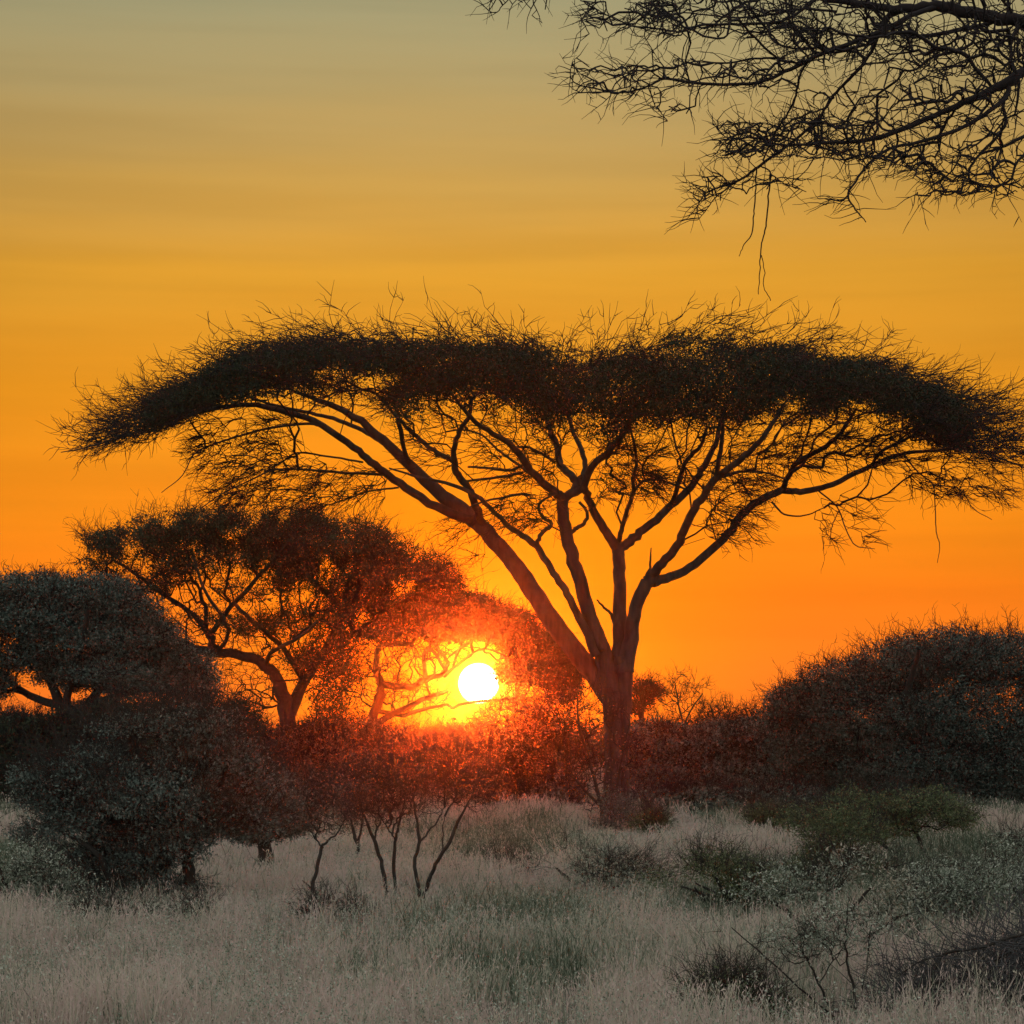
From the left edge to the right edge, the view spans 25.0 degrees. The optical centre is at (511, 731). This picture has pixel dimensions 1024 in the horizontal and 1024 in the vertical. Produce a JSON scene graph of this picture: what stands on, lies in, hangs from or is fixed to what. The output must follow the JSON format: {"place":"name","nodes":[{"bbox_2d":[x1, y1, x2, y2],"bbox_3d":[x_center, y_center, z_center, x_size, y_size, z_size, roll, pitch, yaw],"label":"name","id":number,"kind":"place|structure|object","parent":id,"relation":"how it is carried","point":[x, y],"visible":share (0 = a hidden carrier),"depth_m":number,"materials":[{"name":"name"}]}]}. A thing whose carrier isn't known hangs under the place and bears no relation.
{"place":"outdoors","nodes":[
{"label":"outdoors","id":0,"kind":"place"},
{"bbox_2d":[0,732,1023,1023],"bbox_3d":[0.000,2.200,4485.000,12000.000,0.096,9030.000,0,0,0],"label":"ground","id":1,"kind":"structure","parent":0,"point":[518,1010],"depth_m":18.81,"materials":[{"name":"grey plant"}]},
{"bbox_2d":[0,693,105,806],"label":"leafy bush","id":2,"kind":"object","parent":1,"relation":"on","point":[41,722],"visible":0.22,"depth_m":57.44,"materials":[{"name":"green plant"}]},
{"bbox_2d":[0,809,107,910],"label":"leafy shrub","id":3,"kind":"object","parent":1,"relation":"on","point":[33,870],"visible":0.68,"depth_m":26.85,"materials":[{"name":"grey plant"}]},
{"bbox_2d":[0,555,229,744],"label":"dark acacia","id":4,"kind":"object","parent":1,"relation":"on","point":[44,617],"visible":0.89,"depth_m":61.34,"materials":[{"name":"green plant"}]},
{"bbox_2d":[52,861,236,926],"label":"shrub","id":5,"kind":"object","parent":1,"relation":"on","point":[186,899],"visible":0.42,"depth_m":25.37,"materials":[{"name":"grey plant"}]},
{"bbox_2d":[0,666,314,907],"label":"dark leafy bush","id":6,"kind":"object","parent":1,"relation":"on","point":[186,807],"visible":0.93,"depth_m":28.02,"materials":[{"name":"green plant"}]},
{"bbox_2d":[61,671,278,799],"bbox_3d":[-8.550,0.392,56.906,5.330,3.877,3.957,0,0,22],"label":"leafy bush","id":7,"kind":"object","parent":1,"relation":"on","point":[252,713],"visible":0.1,"depth_m":56.75,"materials":[{"name":"green plant"}]},
{"bbox_2d":[211,749,326,867],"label":"dark leafy bush","id":8,"kind":"object","parent":1,"relation":"on","point":[290,829],"visible":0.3,"depth_m":34.81,"materials":[{"name":"green plant"}]},
{"bbox_2d":[47,482,494,729],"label":"layered acacia","id":9,"kind":"object","parent":1,"relation":"on","point":[301,554],"visible":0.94,"depth_m":73.34,"materials":[{"name":"brown plant"}]},
{"bbox_2d":[249,702,362,805],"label":"thorn bush","id":10,"kind":"object","parent":1,"relation":"on","point":[317,738],"visible":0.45,"depth_m":57.61,"materials":[{"name":"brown plant"}]},
{"bbox_2d":[283,752,362,900],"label":"slender shrub","id":11,"kind":"object","parent":1,"relation":"on","point":[325,804],"visible":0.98,"depth_m":25.46,"materials":[{"name":"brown plant"}]},
{"bbox_2d":[280,873,394,925],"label":"shrub","id":12,"kind":"object","parent":1,"relation":"on","point":[308,897],"visible":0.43,"depth_m":24.89,"materials":[{"name":"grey plant"}]},
{"bbox_2d":[292,702,402,796],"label":"thorn bush","id":13,"kind":"object","parent":1,"relation":"on","point":[350,721],"visible":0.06,"depth_m":65.64,"materials":[{"name":"brown plant"}]},
{"bbox_2d":[328,774,385,854],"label":"slender shrub","id":14,"kind":"object","parent":1,"relation":"on","point":[355,838],"visible":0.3,"depth_m":37.97,"materials":[{"name":"brown plant"}]},
{"bbox_2d":[315,730,451,907],"bbox_3d":[-1.593,1.105,27.458,1.692,2.290,1.211,0,0,20],"label":"forked shrub","id":15,"kind":"object","parent":1,"relation":"on","point":[380,805],"visible":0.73,"depth_m":27.44,"materials":[{"name":"brown plant"}]},
{"bbox_2d":[353,703,514,800],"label":"thorn bush","id":16,"kind":"object","parent":1,"relation":"on","point":[393,733],"visible":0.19,"depth_m":63.69,"materials":[{"name":"red plant"}]},
{"bbox_2d":[375,711,523,902],"bbox_3d":[-0.702,0.991,26.528,1.808,2.486,1.095,0,0,0],"label":"forked shrub","id":17,"kind":"object","parent":1,"relation":"on","point":[448,763],"visible":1,"depth_m":26.43,"materials":[{"name":"brown plant"}]},
{"bbox_2d":[340,575,590,737],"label":"arching acacia","id":18,"kind":"object","parent":1,"relation":"on","point":[532,647],"visible":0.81,"depth_m":79.38,"materials":[{"name":"orange plant"}]},
{"bbox_2d":[433,831,575,874],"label":"shrub","id":19,"kind":"object","parent":1,"relation":"on","point":[498,858],"visible":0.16,"depth_m":32.95,"materials":[{"name":"green plant"}]},
{"bbox_2d":[445,766,597,809],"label":"dark undergrowth bush","id":20,"kind":"object","parent":1,"relation":"on","point":[540,787],"visible":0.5,"depth_m":58.55,"materials":[{"name":"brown plant"}]},
{"bbox_2d":[30,713,1013,775],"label":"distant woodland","id":21,"kind":"object","parent":1,"relation":"on","point":[594,739],"visible":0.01,"depth_m":108.18,"materials":[{"name":"green plant"}]},
{"bbox_2d":[445,674,604,793],"bbox_3d":[0.453,0.379,60.082,4.392,4.015,2.997,0,0,0],"label":"thorn bush","id":22,"kind":"object","parent":1,"relation":"on","point":[534,713],"visible":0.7,"depth_m":59.66,"materials":[{"name":"red plant"}]},
{"bbox_2d":[39,276,1023,813],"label":"umbrella acacia","id":23,"kind":"object","parent":1,"relation":"on","point":[943,420],"visible":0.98,"depth_m":49.38,"materials":[{"name":"brown plant"}]},
{"bbox_2d":[532,660,651,820],"bbox_3d":[1.725,0.295,48.923,2.686,3.839,1.735,0,0,0],"label":"bare shrub","id":24,"kind":"object","parent":1,"relation":"on","point":[589,762],"visible":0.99,"depth_m":48.98,"materials":[{"name":"brown plant"}]},
{"bbox_2d":[496,815,694,895],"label":"shrub","id":25,"kind":"object","parent":1,"relation":"on","point":[622,863],"visible":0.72,"depth_m":29.81,"materials":[{"name":"green plant"}]},
{"bbox_2d":[576,769,640,833],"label":"grassy shrub","id":26,"kind":"object","parent":1,"relation":"on","point":[609,804],"visible":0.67,"depth_m":46.89,"materials":[{"name":"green plant"}]},
{"bbox_2d":[620,788,681,836],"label":"bush","id":27,"kind":"object","parent":1,"relation":"on","point":[649,817],"visible":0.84,"depth_m":45.86,"materials":[{"name":"green plant"}]},
{"bbox_2d":[630,666,675,722],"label":"flat tree","id":28,"kind":"object","parent":1,"relation":"on","point":[641,699],"visible":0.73,"depth_m":87.77,"materials":[{"name":"green plant"}]},
{"bbox_2d":[601,707,727,791],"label":"leafy bush","id":29,"kind":"object","parent":1,"relation":"on","point":[663,748],"visible":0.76,"depth_m":73.41,"materials":[{"name":"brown plant"}]},
{"bbox_2d":[645,659,721,724],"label":"bare shrub","id":30,"kind":"object","parent":1,"relation":"on","point":[673,684],"visible":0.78,"depth_m":83.89,"materials":[{"name":"brown plant"}]},
{"bbox_2d":[629,765,757,815],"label":"dark undergrowth bush","id":31,"kind":"object","parent":1,"relation":"on","point":[705,791],"visible":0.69,"depth_m":57.61,"materials":[{"name":"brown plant"}]},
{"bbox_2d":[625,807,789,914],"bbox_3d":[2.366,1.735,27.986,2.148,1.676,1.548,0,0,0],"label":"leafy shrub","id":32,"kind":"object","parent":1,"relation":"on","point":[708,861],"visible":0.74,"depth_m":27.82,"materials":[{"name":"green plant"}]},
{"bbox_2d":[688,690,751,724],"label":"bare shrub","id":33,"kind":"object","parent":1,"relation":"on","point":[728,708],"visible":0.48,"depth_m":83.86,"materials":[{"name":"brown plant"}]},
{"bbox_2d":[671,703,787,791],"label":"leafy bush","id":34,"kind":"object","parent":1,"relation":"on","point":[738,738],"visible":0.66,"depth_m":73.38,"materials":[{"name":"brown plant"}]},
{"bbox_2d":[640,913,834,1023],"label":"shrub","id":35,"kind":"object","parent":1,"relation":"on","point":[726,974],"visible":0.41,"depth_m":16.72,"materials":[{"name":"green plant"}]},
{"bbox_2d":[725,691,773,720],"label":"bare shrub","id":36,"kind":"object","parent":1,"relation":"on","point":[745,708],"visible":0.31,"depth_m":83.83,"materials":[{"name":"brown plant"}]},
{"bbox_2d":[726,784,810,834],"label":"shrub","id":37,"kind":"object","parent":1,"relation":"on","point":[767,813],"visible":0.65,"depth_m":43.79,"materials":[{"name":"green plant"}]},
{"bbox_2d":[713,768,835,810],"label":"dark undergrowth bush","id":38,"kind":"object","parent":1,"relation":"on","point":[801,788],"visible":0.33,"depth_m":58.64,"materials":[{"name":"green plant"}]},
{"bbox_2d":[731,888,901,1023],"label":"bare stemmed shrub","id":39,"kind":"object","parent":1,"relation":"on","point":[815,933],"visible":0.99,"depth_m":17.17,"materials":[{"name":"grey plant"}]},
{"bbox_2d":[699,808,965,948],"bbox_3d":[3.213,1.636,23.038,2.714,1.787,1.695,0,0,0],"label":"leafy shrub","id":40,"kind":"object","parent":1,"relation":"on","point":[844,864],"visible":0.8,"depth_m":22.86,"materials":[{"name":"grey plant"}]},
{"bbox_2d":[778,778,903,880],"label":"green shrub","id":41,"kind":"object","parent":1,"relation":"on","point":[847,819],"visible":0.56,"depth_m":32.85,"materials":[{"name":"green plant"}]},
{"bbox_2d":[763,764,993,853],"bbox_3d":[5.733,1.373,36.016,3.647,1.738,1.810,0,0,0],"label":"shrub","id":42,"kind":"object","parent":1,"relation":"on","point":[911,812],"visible":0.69,"depth_m":35.82,"materials":[{"name":"green plant"}]},
{"bbox_2d":[749,600,1023,809],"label":"spreading thorn tree","id":43,"kind":"object","parent":1,"relation":"on","point":[929,727],"visible":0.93,"depth_m":63.15,"materials":[{"name":"green plant"}]},
{"bbox_2d":[817,861,1023,1023],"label":"bush","id":44,"kind":"object","parent":1,"relation":"on","point":[1009,944],"visible":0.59,"depth_m":16.89,"materials":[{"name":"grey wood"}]},
{"bbox_2d":[839,829,1023,927],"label":"leafy shrub","id":45,"kind":"object","parent":1,"relation":"on","point":[964,888],"visible":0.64,"depth_m":24.82,"materials":[{"name":"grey plant"}]},
{"bbox_2d":[933,798,1023,910],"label":"leafy shrub","id":46,"kind":"object","parent":1,"relation":"on","point":[1014,836],"visible":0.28,"depth_m":26.93,"materials":[{"name":"green plant"}]},
{"bbox_2d":[0,0,1023,731],"label":"sky","id":47,"kind":"structure","parent":0,"point":[164,163],"materials":[{"name":"orange"}]},
{"bbox_2d":[470,0,1023,300],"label":"overhanging tree","id":48,"kind":"object","parent":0,"point":[885,27],"visible":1,"depth_m":21.24,"materials":[{"name":"brown plant"}]}
]}

